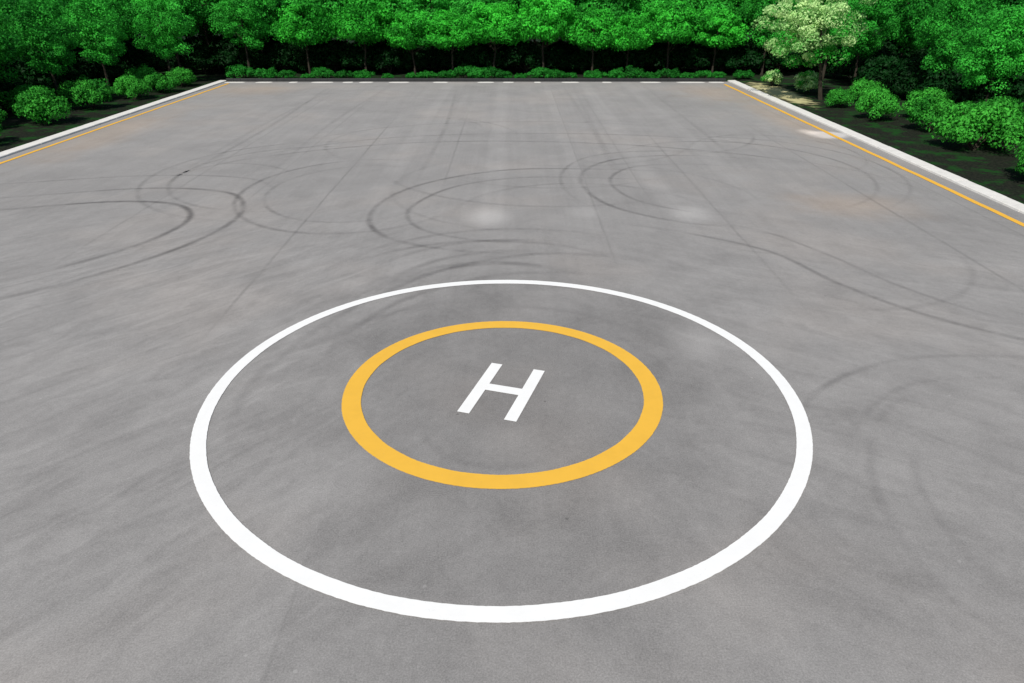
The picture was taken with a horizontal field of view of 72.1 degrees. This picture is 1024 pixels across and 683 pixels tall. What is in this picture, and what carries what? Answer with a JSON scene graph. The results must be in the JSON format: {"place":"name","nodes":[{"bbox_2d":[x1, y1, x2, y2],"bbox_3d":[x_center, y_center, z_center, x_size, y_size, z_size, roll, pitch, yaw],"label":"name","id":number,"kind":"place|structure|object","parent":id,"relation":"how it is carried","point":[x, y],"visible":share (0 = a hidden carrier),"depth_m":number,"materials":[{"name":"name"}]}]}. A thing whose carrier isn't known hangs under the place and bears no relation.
{"place":"outdoors","nodes":[
{"label":"outdoors","id":0,"kind":"place"},
{"bbox_2d":[0,82,1023,682],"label":"asphalt pavement","id":1,"kind":"structure","parent":0,"point":[164,268],"depth_m":23.38,"materials":[{"name":"grey asphalt"}]},
{"bbox_2d":[0,80,225,158],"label":"concrete kerb","id":2,"kind":"structure","parent":1,"relation":"on","point":[6,153],"depth_m":67.50,"materials":[{"name":"white paint"}]},
{"bbox_2d":[0,83,229,163],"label":"yellow boundary line","id":3,"kind":"object","parent":1,"relation":"on","point":[105,126],"visible":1,"depth_m":65.61,"materials":[{"name":"paint"}]},
{"bbox_2d":[224,82,723,82],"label":"worn white line","id":4,"kind":"object","parent":1,"relation":"on","point":[477,82],"visible":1,"depth_m":96.36,"materials":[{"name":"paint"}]},
{"bbox_2d":[226,78,725,81],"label":"striped kerb","id":5,"kind":"structure","parent":1,"relation":"on","point":[475,79],"depth_m":97.22,"materials":[{"name":"black paint"}]},
{"bbox_2d":[458,363,543,421],"bbox_3d":[-0.294,1.610,23.311,1.950,0.001,3.340,8,28,16],"label":"helipad letter","id":6,"kind":"object","parent":1,"relation":"on","point":[524,393],"visible":1,"depth_m":23.29,"materials":[{"name":"white paint"}]},
{"bbox_2d":[190,280,812,622],"bbox_3d":[-0.313,1.555,23.419,19.285,0.001,19.287,0,27,0],"label":"helipad white circle","id":7,"kind":"object","parent":1,"relation":"on","point":[242,536],"visible":1,"depth_m":17.01,"materials":[{"name":"paint"}]},
{"bbox_2d":[341,321,662,488],"bbox_3d":[-0.311,1.555,23.418,10.489,0.001,10.488,0,27,0],"label":"helipad yellow circle","id":8,"kind":"object","parent":1,"relation":"on","point":[372,443],"visible":1,"depth_m":21.20,"materials":[{"name":"paint"}]},
{"bbox_2d":[724,84,1023,225],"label":"yellow boundary line","id":9,"kind":"object","parent":1,"relation":"on","point":[953,191],"visible":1,"depth_m":51.36,"materials":[{"name":"paint"}]},
{"bbox_2d":[728,80,1023,213],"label":"concrete kerb","id":10,"kind":"structure","parent":1,"relation":"on","point":[983,191],"depth_m":54.17,"materials":[{"name":"white paint"}]},
{"bbox_2d":[0,30,1023,203],"bbox_3d":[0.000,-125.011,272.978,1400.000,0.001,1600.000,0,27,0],"label":"ground","id":11,"kind":"structure","parent":0,"point":[986,165],"depth_m":70.20,"materials":[{"name":"soil"}]},
{"bbox_2d":[0,109,7,121],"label":"round shrub","id":12,"kind":"object","parent":11,"relation":"on","point":[2,112],"visible":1,"depth_m":65.12,"materials":[{"name":"green plant"}]},
{"bbox_2d":[0,13,21,113],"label":"broadleaf tree","id":13,"kind":"object","parent":11,"relation":"on","point":[7,45],"visible":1,"depth_m":68.44,"materials":[{"name":"green plant"}]},
{"bbox_2d":[0,0,35,71],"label":"broadleaf tree","id":14,"kind":"object","parent":11,"relation":"on","point":[5,11],"visible":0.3,"depth_m":78.03,"materials":[{"name":"green plant"}]},
{"bbox_2d":[0,84,46,109],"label":"round shrub","id":15,"kind":"object","parent":11,"relation":"on","point":[13,94],"visible":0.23,"depth_m":71.41,"materials":[{"name":"green plant"}]},
{"bbox_2d":[5,0,70,58],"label":"broadleaf tree","id":16,"kind":"object","parent":11,"relation":"on","point":[56,5],"visible":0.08,"depth_m":86.94,"materials":[{"name":"green plant"}]},
{"bbox_2d":[0,0,80,96],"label":"broadleaf tree","id":17,"kind":"object","parent":11,"relation":"on","point":[58,43],"visible":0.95,"depth_m":75.39,"materials":[{"name":"green plant"}]},
{"bbox_2d":[12,85,71,123],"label":"round shrub","id":18,"kind":"object","parent":11,"relation":"on","point":[33,99],"visible":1,"depth_m":66.43,"materials":[{"name":"green plant"}]},
{"bbox_2d":[55,75,107,102],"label":"round shrub","id":19,"kind":"object","parent":11,"relation":"on","point":[70,83],"visible":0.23,"depth_m":78.13,"materials":[{"name":"green plant"}]},
{"bbox_2d":[64,78,114,108],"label":"round shrub","id":20,"kind":"object","parent":11,"relation":"on","point":[81,93],"visible":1,"depth_m":74.68,"materials":[{"name":"green plant"}]},
{"bbox_2d":[50,0,130,86],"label":"broadleaf tree","id":21,"kind":"object","parent":11,"relation":"on","point":[108,40],"visible":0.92,"depth_m":83.21,"materials":[{"name":"green plant"}]},
{"bbox_2d":[64,0,137,52],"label":"broadleaf tree","id":22,"kind":"object","parent":11,"relation":"on","point":[127,30],"visible":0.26,"depth_m":93.19,"materials":[{"name":"green plant"}]},
{"bbox_2d":[113,72,152,98],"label":"round shrub","id":23,"kind":"object","parent":11,"relation":"on","point":[130,84],"visible":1,"depth_m":81.28,"materials":[{"name":"green plant"}]},
{"bbox_2d":[123,64,155,80],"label":"round shrub","id":24,"kind":"object","parent":11,"relation":"on","point":[142,73],"visible":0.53,"depth_m":89.52,"materials":[{"name":"green plant"}]},
{"bbox_2d":[119,0,192,74],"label":"broadleaf tree","id":25,"kind":"object","parent":11,"relation":"on","point":[150,27],"visible":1,"depth_m":91.06,"materials":[{"name":"green plant"}]},
{"bbox_2d":[141,73,180,91],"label":"round shrub","id":26,"kind":"object","parent":11,"relation":"on","point":[158,81],"visible":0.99,"depth_m":86.56,"materials":[{"name":"green plant"}]},
{"bbox_2d":[130,0,208,68],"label":"broadleaf tree","id":27,"kind":"object","parent":11,"relation":"on","point":[189,16],"visible":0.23,"depth_m":98.63,"materials":[{"name":"green plant"}]},
{"bbox_2d":[166,67,195,86],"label":"round shrub","id":28,"kind":"object","parent":11,"relation":"on","point":[183,75],"visible":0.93,"depth_m":91.79,"materials":[{"name":"green plant"}]},
{"bbox_2d":[207,0,270,68],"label":"broadleaf tree","id":29,"kind":"object","parent":11,"relation":"on","point":[253,15],"visible":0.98,"depth_m":99.36,"materials":[{"name":"green plant"}]},
{"bbox_2d":[225,64,256,77],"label":"shrub","id":30,"kind":"object","parent":11,"relation":"on","point":[239,70],"visible":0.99,"depth_m":99.20,"materials":[{"name":"green plant"}]},
{"bbox_2d":[252,67,277,77],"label":"shrub","id":31,"kind":"object","parent":11,"relation":"on","point":[266,73],"visible":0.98,"depth_m":98.91,"materials":[{"name":"green plant"}]},
{"bbox_2d":[275,70,296,77],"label":"shrub","id":32,"kind":"object","parent":11,"relation":"on","point":[285,73],"visible":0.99,"depth_m":99.01,"materials":[{"name":"green plant"}]},
{"bbox_2d":[268,0,335,75],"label":"round crown tree","id":33,"kind":"object","parent":11,"relation":"on","point":[287,30],"visible":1,"depth_m":98.11,"materials":[{"name":"green plant"}]},
{"bbox_2d":[300,73,314,77],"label":"shrub","id":34,"kind":"object","parent":11,"relation":"on","point":[305,75],"visible":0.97,"depth_m":99.49,"materials":[{"name":"green plant"}]},
{"bbox_2d":[309,67,333,77],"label":"shrub","id":35,"kind":"object","parent":11,"relation":"on","point":[323,72],"visible":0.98,"depth_m":99.41,"materials":[{"name":"green plant"}]},
{"bbox_2d":[333,69,354,77],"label":"shrub","id":36,"kind":"object","parent":11,"relation":"on","point":[341,74],"visible":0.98,"depth_m":99.35,"materials":[{"name":"green plant"}]},
{"bbox_2d":[329,0,394,70],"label":"round crown tree","id":37,"kind":"object","parent":11,"relation":"on","point":[365,30],"visible":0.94,"depth_m":99.19,"materials":[{"name":"green plant"}]},
{"bbox_2d":[353,69,375,77],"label":"shrub","id":38,"kind":"object","parent":11,"relation":"on","point":[363,73],"visible":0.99,"depth_m":98.91,"materials":[{"name":"green plant"}]},
{"bbox_2d":[381,73,393,77],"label":"shrub","id":39,"kind":"object","parent":11,"relation":"on","point":[388,75],"visible":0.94,"depth_m":99.37,"materials":[{"name":"green plant"}]},
{"bbox_2d":[384,8,436,74],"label":"round crown tree","id":40,"kind":"object","parent":11,"relation":"on","point":[418,25],"visible":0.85,"depth_m":98.50,"materials":[{"name":"green plant"}]},
{"bbox_2d":[405,71,420,77],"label":"shrub","id":41,"kind":"object","parent":11,"relation":"on","point":[411,75],"visible":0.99,"depth_m":99.37,"materials":[{"name":"green plant"}]},
{"bbox_2d":[419,70,436,77],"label":"shrub","id":42,"kind":"object","parent":11,"relation":"on","point":[425,74],"visible":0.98,"depth_m":99.92,"materials":[{"name":"green plant"}]},
{"bbox_2d":[436,70,450,77],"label":"shrub","id":43,"kind":"object","parent":11,"relation":"on","point":[442,74],"visible":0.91,"depth_m":99.60,"materials":[{"name":"green plant"}]},
{"bbox_2d":[426,8,482,70],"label":"round crown tree","id":44,"kind":"object","parent":11,"relation":"on","point":[458,30],"visible":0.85,"depth_m":98.45,"materials":[{"name":"green plant"}]},
{"bbox_2d":[446,65,476,77],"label":"shrub","id":45,"kind":"object","parent":11,"relation":"on","point":[458,70],"visible":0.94,"depth_m":98.64,"materials":[{"name":"green plant"}]},
{"bbox_2d":[465,67,489,77],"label":"shrub","id":46,"kind":"object","parent":11,"relation":"on","point":[478,72],"visible":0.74,"depth_m":98.17,"materials":[{"name":"green plant"}]},
{"bbox_2d":[480,66,505,77],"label":"shrub","id":47,"kind":"object","parent":11,"relation":"on","point":[493,71],"visible":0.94,"depth_m":98.20,"materials":[{"name":"green plant"}]},
{"bbox_2d":[465,0,522,66],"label":"round crown tree","id":48,"kind":"object","parent":11,"relation":"on","point":[498,35],"visible":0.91,"depth_m":98.92,"materials":[{"name":"green plant"}]},
{"bbox_2d":[497,71,512,77],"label":"shrub","id":49,"kind":"object","parent":11,"relation":"on","point":[508,74],"visible":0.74,"depth_m":98.55,"materials":[{"name":"green plant"}]},
{"bbox_2d":[0,31,1023,128],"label":"forest undergrowth","id":50,"kind":"object","parent":11,"relation":"on","point":[888,65],"visible":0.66,"depth_m":103.32,"materials":[{"name":"green plant"}]},
{"bbox_2d":[0,0,1023,71],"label":"distant trees","id":51,"kind":"object","parent":11,"relation":"on","point":[618,8],"visible":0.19,"depth_m":102.94,"materials":[{"name":"green plant"}]},
{"bbox_2d":[514,73,527,77],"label":"shrub","id":52,"kind":"object","parent":11,"relation":"on","point":[521,75],"visible":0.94,"depth_m":99.42,"materials":[{"name":"green plant"}]},
{"bbox_2d":[527,67,553,77],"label":"shrub","id":53,"kind":"object","parent":11,"relation":"on","point":[538,72],"visible":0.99,"depth_m":98.68,"materials":[{"name":"green plant"}]},
{"bbox_2d":[503,0,579,75],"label":"round crown tree","id":54,"kind":"object","parent":11,"relation":"on","point":[556,17],"visible":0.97,"depth_m":97.98,"materials":[{"name":"green plant"}]},
{"bbox_2d":[547,69,567,77],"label":"shrub","id":55,"kind":"object","parent":11,"relation":"on","point":[557,73],"visible":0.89,"depth_m":99.13,"materials":[{"name":"green plant"}]},
{"bbox_2d":[563,72,576,77],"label":"shrub","id":56,"kind":"object","parent":11,"relation":"on","point":[573,74],"visible":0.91,"depth_m":99.60,"materials":[{"name":"green plant"}]},
{"bbox_2d":[560,6,625,70],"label":"round crown tree","id":57,"kind":"object","parent":11,"relation":"on","point":[589,24],"visible":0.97,"depth_m":97.88,"materials":[{"name":"green plant"}]},
{"bbox_2d":[583,69,606,77],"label":"shrub","id":58,"kind":"object","parent":11,"relation":"on","point":[592,74],"visible":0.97,"depth_m":98.72,"materials":[{"name":"green plant"}]},
{"bbox_2d":[603,69,625,77],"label":"shrub","id":59,"kind":"object","parent":11,"relation":"on","point":[613,73],"visible":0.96,"depth_m":98.65,"materials":[{"name":"green plant"}]},
{"bbox_2d":[614,65,644,77],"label":"shrub","id":60,"kind":"object","parent":11,"relation":"on","point":[631,71],"visible":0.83,"depth_m":98.42,"materials":[{"name":"green plant"}]},
{"bbox_2d":[608,13,656,76],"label":"round crown tree","id":61,"kind":"object","parent":11,"relation":"on","point":[631,23],"visible":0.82,"depth_m":98.35,"materials":[{"name":"green plant"}]},
{"bbox_2d":[642,71,661,77],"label":"shrub","id":62,"kind":"object","parent":11,"relation":"on","point":[656,74],"visible":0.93,"depth_m":98.85,"materials":[{"name":"green plant"}]},
{"bbox_2d":[657,68,679,77],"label":"shrub","id":63,"kind":"object","parent":11,"relation":"on","point":[669,73],"visible":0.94,"depth_m":99.62,"materials":[{"name":"green plant"}]},
{"bbox_2d":[635,0,705,75],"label":"round crown tree","id":64,"kind":"object","parent":11,"relation":"on","point":[683,28],"visible":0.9,"depth_m":98.08,"materials":[{"name":"green plant"}]},
{"bbox_2d":[678,72,693,77],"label":"shrub","id":65,"kind":"object","parent":11,"relation":"on","point":[684,75],"visible":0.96,"depth_m":98.70,"materials":[{"name":"green plant"}]},
{"bbox_2d":[691,70,713,77],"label":"shrub","id":66,"kind":"object","parent":11,"relation":"on","point":[703,74],"visible":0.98,"depth_m":99.15,"materials":[{"name":"green plant"}]},
{"bbox_2d":[711,71,725,77],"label":"shrub","id":67,"kind":"object","parent":11,"relation":"on","point":[719,74],"visible":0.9,"depth_m":99.89,"materials":[{"name":"green plant"}]},
{"bbox_2d":[694,7,749,72],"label":"round crown tree","id":68,"kind":"object","parent":11,"relation":"on","point":[727,33],"visible":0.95,"depth_m":99.41,"materials":[{"name":"green plant"}]},
{"bbox_2d":[733,70,754,78],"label":"shrub","id":69,"kind":"object","parent":11,"relation":"on","point":[740,74],"visible":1,"depth_m":99.44,"materials":[{"name":"green plant"}]},
{"bbox_2d":[736,0,797,74],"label":"broadleaf tree","id":70,"kind":"object","parent":11,"relation":"on","point":[767,34],"visible":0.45,"depth_m":100.25,"materials":[{"name":"green plant"}]},
{"bbox_2d":[760,69,782,85],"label":"pale shrub","id":71,"kind":"object","parent":11,"relation":"on","point":[772,76],"visible":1,"depth_m":92.42,"materials":[{"name":"green plant"}]},
{"bbox_2d":[794,70,824,92],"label":"pale shrub","id":72,"kind":"object","parent":11,"relation":"on","point":[810,79],"visible":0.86,"depth_m":86.26,"materials":[{"name":"green plant"}]},
{"bbox_2d":[751,0,877,99],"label":"pale broadleaf tree","id":73,"kind":"object","parent":11,"relation":"on","point":[808,20],"visible":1,"depth_m":76.91,"materials":[{"name":"green plant"}]},
{"bbox_2d":[792,0,865,78],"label":"broadleaf tree","id":74,"kind":"object","parent":11,"relation":"on","point":[826,61],"visible":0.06,"depth_m":96.91,"materials":[{"name":"green plant"}]},
{"bbox_2d":[824,87,856,106],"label":"round shrub","id":75,"kind":"object","parent":11,"relation":"on","point":[839,96],"visible":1,"depth_m":76.21,"materials":[{"name":"green plant"}]},
{"bbox_2d":[848,77,882,98],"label":"round shrub","id":76,"kind":"object","parent":11,"relation":"on","point":[859,88],"visible":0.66,"depth_m":79.16,"materials":[{"name":"green plant"}]},
{"bbox_2d":[829,0,902,88],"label":"broadleaf tree","id":77,"kind":"object","parent":11,"relation":"on","point":[867,42],"visible":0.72,"depth_m":86.52,"materials":[{"name":"green plant"}]},
{"bbox_2d":[854,84,901,119],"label":"round shrub","id":78,"kind":"object","parent":11,"relation":"on","point":[879,102],"visible":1,"depth_m":68.44,"materials":[{"name":"green plant"}]},
{"bbox_2d":[876,0,941,56],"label":"broadleaf tree","id":79,"kind":"object","parent":11,"relation":"on","point":[905,37],"visible":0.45,"depth_m":88.95,"materials":[{"name":"green plant"}]},
{"bbox_2d":[900,87,953,112],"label":"round shrub","id":80,"kind":"object","parent":11,"relation":"on","point":[940,94],"visible":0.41,"depth_m":69.17,"materials":[{"name":"green plant"}]},
{"bbox_2d":[905,94,955,130],"bbox_3d":[38.306,-20.781,64.261,4.611,3.303,4.674,4,27,8],"label":"round shrub","id":81,"kind":"object","parent":11,"relation":"on","point":[928,110],"visible":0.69,"depth_m":63.84,"materials":[{"name":"green plant"}]},
{"bbox_2d":[913,0,997,73],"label":"broadleaf tree","id":82,"kind":"object","parent":11,"relation":"on","point":[947,50],"visible":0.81,"depth_m":73.39,"materials":[{"name":"green plant"}]},
{"bbox_2d":[907,0,1012,57],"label":"broadleaf tree","id":83,"kind":"object","parent":11,"relation":"on","point":[921,8],"visible":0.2,"depth_m":82.16,"materials":[{"name":"green plant"}]},
{"bbox_2d":[963,101,973,106],"bbox_3d":[42.270,-20.706,64.731,4.009,2.678,4.065,-7,28,-14],"label":"round shrub","id":84,"kind":"object","parent":11,"relation":"on","point":[969,102],"visible":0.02,"depth_m":64.54,"materials":[{"name":"green plant"}]},
{"bbox_2d":[925,96,1023,152],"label":"round shrub","id":85,"kind":"object","parent":11,"relation":"on","point":[964,122],"visible":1,"depth_m":55.19,"materials":[{"name":"green plant"}]},
{"bbox_2d":[949,4,1023,101],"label":"broadleaf tree","id":86,"kind":"object","parent":11,"relation":"on","point":[985,65],"visible":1,"depth_m":64.27,"materials":[{"name":"green plant"}]},
{"bbox_2d":[973,95,1023,141],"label":"round shrub","id":87,"kind":"object","parent":11,"relation":"on","point":[1011,104],"visible":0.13,"depth_m":58.39,"materials":[{"name":"green plant"}]},
{"bbox_2d":[1014,139,1023,173],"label":"round shrub","id":88,"kind":"object","parent":11,"relation":"on","point":[1020,158],"visible":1,"depth_m":47.66,"materials":[{"name":"green plant"}]}
]}

